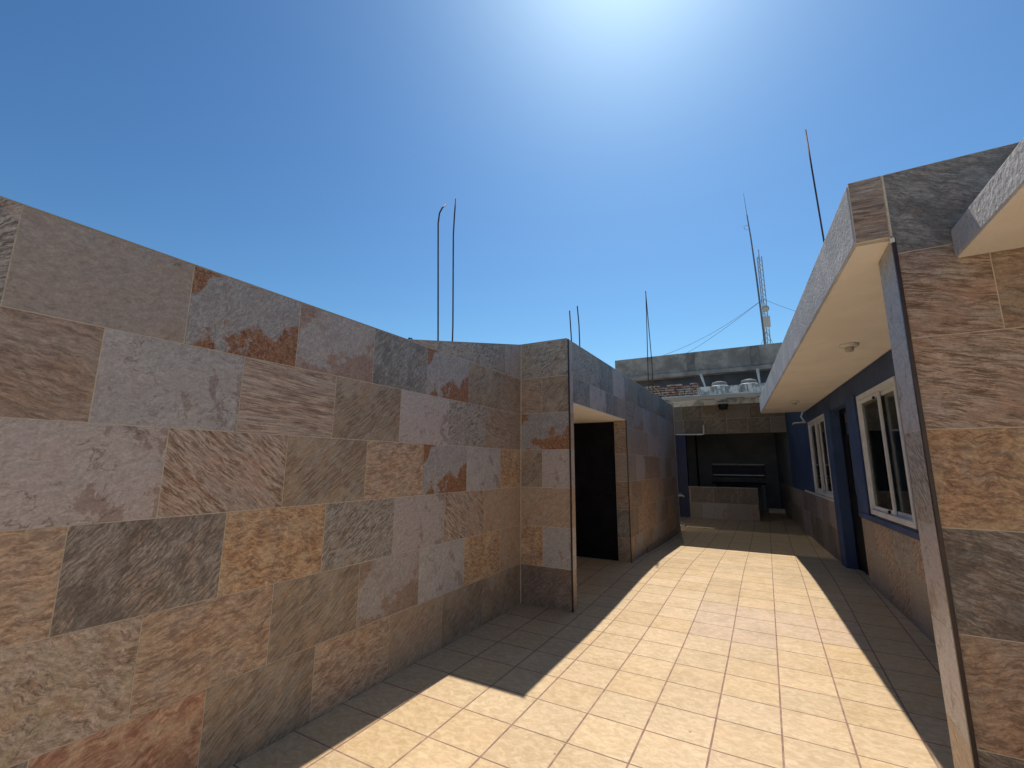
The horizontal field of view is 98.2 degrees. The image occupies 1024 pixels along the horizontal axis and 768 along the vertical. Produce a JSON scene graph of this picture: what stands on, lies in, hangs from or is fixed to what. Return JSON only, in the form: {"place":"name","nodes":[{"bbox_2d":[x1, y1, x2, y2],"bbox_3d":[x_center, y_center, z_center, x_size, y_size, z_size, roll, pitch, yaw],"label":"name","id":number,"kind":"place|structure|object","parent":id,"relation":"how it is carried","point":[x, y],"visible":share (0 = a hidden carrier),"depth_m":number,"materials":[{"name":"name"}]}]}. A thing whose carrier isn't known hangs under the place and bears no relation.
{"place":"outdoors","nodes":[
{"label":"outdoors","id":0,"kind":"place"},
{"bbox_2d":[0,0,1023,368],"label":"sky","id":1,"kind":"structure","parent":0,"point":[595,156],"materials":[{"name":"blue"}]},
{"bbox_2d":[229,505,953,767],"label":"courtyard floor","id":2,"kind":"structure","parent":0,"point":[381,743],"depth_m":3.12,"materials":[{"name":"beige tile"}]},
{"bbox_2d":[0,196,520,767],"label":"tiled wall","id":3,"kind":"structure","parent":2,"relation":"on","point":[240,520],"depth_m":2.25,"materials":[{"name":"stone"}]},
{"bbox_2d":[233,506,950,767],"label":"floor grout","id":4,"kind":"object","parent":2,"relation":"on","point":[711,742],"visible":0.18,"depth_m":3.16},
{"bbox_2d":[521,338,680,611],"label":"entrance block","id":5,"kind":"structure","parent":2,"relation":"on","point":[599,479],"depth_m":6.13,"materials":[{"name":"stone"}]},
{"bbox_2d":[569,311,571,340],"bbox_3d":[0.771,-0.524,5.813,0.017,0.901,0.064,-5,-12,29],"label":"rebar rod","id":6,"kind":"object","parent":5,"relation":"on","point":[570,325],"visible":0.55,"depth_m":5.85,"materials":[{"name":"grey metal"}]},
{"bbox_2d":[577,306,579,345],"bbox_3d":[0.918,-0.556,6.083,0.017,1.062,0.087,-5,-12,29],"label":"rebar rod","id":7,"kind":"object","parent":5,"relation":"on","point":[578,325],"visible":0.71,"depth_m":6.14,"materials":[{"name":"grey metal"}]},
{"bbox_2d":[574,432,618,560],"bbox_3d":[1.221,1.754,7.059,0.902,1.935,0.103,-5,-12,29],"label":"door","id":8,"kind":"structure","parent":5,"relation":"in","point":[594,453],"depth_m":7.01,"materials":[{"name":"black metal"}]},
{"bbox_2d":[645,293,648,389],"bbox_3d":[3.028,-0.748,9.910,0.019,2.821,0.239,-5,-12,29],"label":"rebar rod","id":9,"kind":"object","parent":5,"relation":"on","point":[647,343],"visible":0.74,"depth_m":9.92,"materials":[{"name":"grey metal"}]},
{"bbox_2d":[645,291,653,392],"bbox_3d":[3.168,-0.717,10.164,0.042,2.852,0.400,-4,-11,25],"label":"rebar rod","id":10,"kind":"object","parent":5,"relation":"on","point":[650,345],"visible":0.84,"depth_m":10.21,"materials":[{"name":"grey metal"}]},
{"bbox_2d":[689,486,759,520],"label":"half wall","id":11,"kind":"structure","parent":2,"relation":"on","point":[734,503],"depth_m":12.54,"materials":[{"name":"stone"}]},
{"bbox_2d":[673,403,786,516],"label":"portico","id":12,"kind":"structure","parent":2,"relation":"on","point":[742,433],"depth_m":15.33,"materials":[{"name":"concrete"}]},
{"bbox_2d":[645,383,707,401],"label":"brick wall","id":13,"kind":"structure","parent":12,"relation":"on","point":[675,390],"depth_m":14.62,"materials":[{"name":"brown brick"}]},
{"bbox_2d":[676,425,704,434],"bbox_3d":[5.298,1.383,13.213,0.807,0.297,0.044,-5,-12,29],"label":"water pipe","id":14,"kind":"object","parent":12,"relation":"attached to","point":[694,434],"visible":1,"depth_m":13.09,"materials":[{"name":"white plastic"}]},
{"bbox_2d":[668,397,759,406],"bbox_3d":[5.919,0.553,13.175,3.660,0.169,0.155,-5,-12,29],"label":"block course","id":15,"kind":"object","parent":12,"relation":"on","point":[715,401],"visible":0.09,"depth_m":13.08,"materials":[{"name":"grey concrete"}]},
{"bbox_2d":[697,383,764,394],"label":"block parapet","id":16,"kind":"structure","parent":15,"relation":"on","point":[748,387],"depth_m":12.93,"materials":[{"name":"grey concrete"}]},
{"bbox_2d":[699,373,705,386],"bbox_3d":[5.801,-0.093,13.499,0.175,0.466,0.090,-5,-12,29],"label":"roof post","id":17,"kind":"object","parent":16,"relation":"on","point":[702,378],"visible":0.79,"depth_m":13.48,"materials":[{"name":"metal"}]},
{"bbox_2d":[756,368,760,382],"bbox_3d":[7.089,-0.218,12.782,0.083,0.464,0.090,8,-13,-37],"label":"roof post","id":18,"kind":"object","parent":16,"relation":"on","point":[758,374],"visible":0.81,"depth_m":12.76,"materials":[{"name":"metal"}]},
{"bbox_2d":[712,381,728,398],"bbox_3d":[6.342,0.279,13.529,0.540,0.720,0.540,-5,-12,29],"label":"roof vent","id":19,"kind":"object","parent":12,"relation":"on","point":[719,383],"visible":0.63,"depth_m":13.40,"materials":[{"name":"white metal"}]},
{"bbox_2d":[717,401,727,409],"bbox_3d":[6.079,0.626,12.790,0.300,0.252,0.296,-5,-12,29],"label":"floodlight","id":20,"kind":"object","parent":12,"relation":"on","point":[722,405],"visible":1,"depth_m":12.66,"materials":[{"name":"black metal"}]},
{"bbox_2d":[712,464,764,477],"bbox_3d":[8.078,3.092,15.875,1.690,0.475,0.270,-5,-12,29],"label":"serving hatch","id":21,"kind":"object","parent":12,"relation":"attached to","point":[739,470],"visible":1,"depth_m":15.86,"materials":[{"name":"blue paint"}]},
{"bbox_2d":[740,379,756,396],"bbox_3d":[7.039,0.213,13.141,0.540,0.720,0.540,-5,-12,29],"label":"roof vent","id":22,"kind":"object","parent":12,"relation":"on","point":[745,381],"visible":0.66,"depth_m":13.02,"materials":[{"name":"white metal"}]},
{"bbox_2d":[712,482,766,511],"bbox_3d":[7.827,3.846,15.233,1.650,0.920,0.600,-5,-12,29],"label":"counter","id":23,"kind":"object","parent":2,"relation":"on","point":[755,483],"visible":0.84,"depth_m":14.82,"materials":[{"name":"black metal"}]},
{"bbox_2d":[759,187,935,644],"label":"house","id":24,"kind":"structure","parent":2,"relation":"on","point":[847,501],"depth_m":4.81,"materials":[{"name":"blue paint"}]},
{"bbox_2d":[662,391,761,401],"bbox_3d":[5.540,0.324,11.428,3.370,0.368,3.265,-5,-12,29],"label":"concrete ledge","id":25,"kind":"object","parent":24,"relation":"attached to","point":[719,396],"visible":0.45,"depth_m":11.29,"materials":[{"name":"grey concrete"}]},
{"bbox_2d":[789,400,799,404],"bbox_3d":[4.764,0.319,7.482,0.148,0.068,0.148,-5,-12,29],"label":"ceiling lamp","id":26,"kind":"object","parent":24,"relation":"attached to","point":[794,402],"visible":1,"depth_m":7.45,"materials":[{"name":"white plastic"}]},
{"bbox_2d":[792,412,805,424],"bbox_3d":[5.947,0.695,9.214,0.250,0.291,0.180,-5,-12,29],"label":"wall bracket","id":27,"kind":"object","parent":24,"relation":"attached to","point":[804,421],"depth_m":9.16,"materials":[{"name":"white metal"}]},
{"bbox_2d":[805,129,824,242],"bbox_3d":[2.766,-1.599,4.007,0.014,1.843,0.374,-5,-12,29],"label":"rebar rod","id":28,"kind":"object","parent":24,"relation":"on","point":[814,186],"visible":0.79,"depth_m":4.08,"materials":[{"name":"grey metal"}]},
{"bbox_2d":[807,413,833,498],"bbox_3d":[5.498,1.281,7.864,0.082,1.360,1.848,-5,-11,26],"label":"window","id":29,"kind":"structure","parent":24,"relation":"in","point":[818,444],"depth_m":8.04,"materials":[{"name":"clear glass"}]},
{"bbox_2d":[839,342,858,351],"bbox_3d":[3.023,-0.322,3.978,0.148,0.068,0.148,-5,-12,29],"label":"ceiling lamp","id":30,"kind":"object","parent":24,"relation":"attached to","point":[849,347],"visible":1,"depth_m":3.95,"materials":[{"name":"white plastic"}]},
{"bbox_2d":[839,408,868,574],"bbox_3d":[4.760,1.461,6.070,0.055,2.330,1.082,-5,-11,26],"label":"door","id":31,"kind":"structure","parent":24,"relation":"in","point":[857,521],"depth_m":6.36,"materials":[{"name":"black metal"}]},
{"bbox_2d":[856,376,917,529],"bbox_3d":[3.893,0.713,4.620,0.082,1.370,1.423,-5,-11,26],"label":"window","id":32,"kind":"structure","parent":24,"relation":"in","point":[890,493],"depth_m":4.60,"materials":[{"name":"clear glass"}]},
{"bbox_2d":[847,142,1023,767],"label":"tiled pier wall","id":33,"kind":"structure","parent":2,"relation":"on","point":[956,328],"depth_m":1.90,"materials":[{"name":"stone"}]},
{"bbox_2d":[951,138,1023,257],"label":"concrete canopy","id":34,"kind":"object","parent":33,"relation":"attached to","point":[991,219],"visible":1,"depth_m":1.72,"materials":[{"name":"grey paint"}]},
{"bbox_3d":[-3.796,1.092,4.999,6.365,2.620,17.180,-5,-12,29],"label":"side building","id":35,"kind":"object","parent":2,"relation":"on","visible":0},
{"bbox_2d":[437,204,445,340],"bbox_3d":[-0.735,-0.960,4.437,0.036,1.895,0.124,-5,-12,29],"label":"rebar rod","id":36,"kind":"object","parent":35,"relation":"on","point":[438,274],"visible":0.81,"depth_m":4.43,"materials":[{"name":"grey metal"}]},
{"bbox_2d":[452,198,456,340],"bbox_3d":[-0.618,-1.003,4.635,0.016,2.051,0.056,-5,-12,29],"label":"rebar rod","id":37,"kind":"object","parent":35,"relation":"on","point":[453,273],"visible":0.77,"depth_m":4.65,"materials":[{"name":"grey metal"}]},
{"bbox_2d":[665,249,793,354],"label":"lattice tower","id":38,"kind":"structure","parent":0,"point":[766,320],"depth_m":36.12,"materials":[{"name":"metal"}]},
{"bbox_2d":[743,193,765,343],"bbox_3d":[19.554,-6.202,35.448,0.788,20.001,0.140,-5,-12,29],"label":"antenna mast","id":39,"kind":"object","parent":38,"relation":"attached to","point":[763,332],"visible":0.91,"depth_m":35.67,"materials":[{"name":"metal"}]},
{"bbox_2d":[615,342,848,434],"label":"neighbour building","id":40,"kind":"structure","parent":0,"point":[733,366],"depth_m":16.53,"materials":[{"name":"concrete"}]}
]}

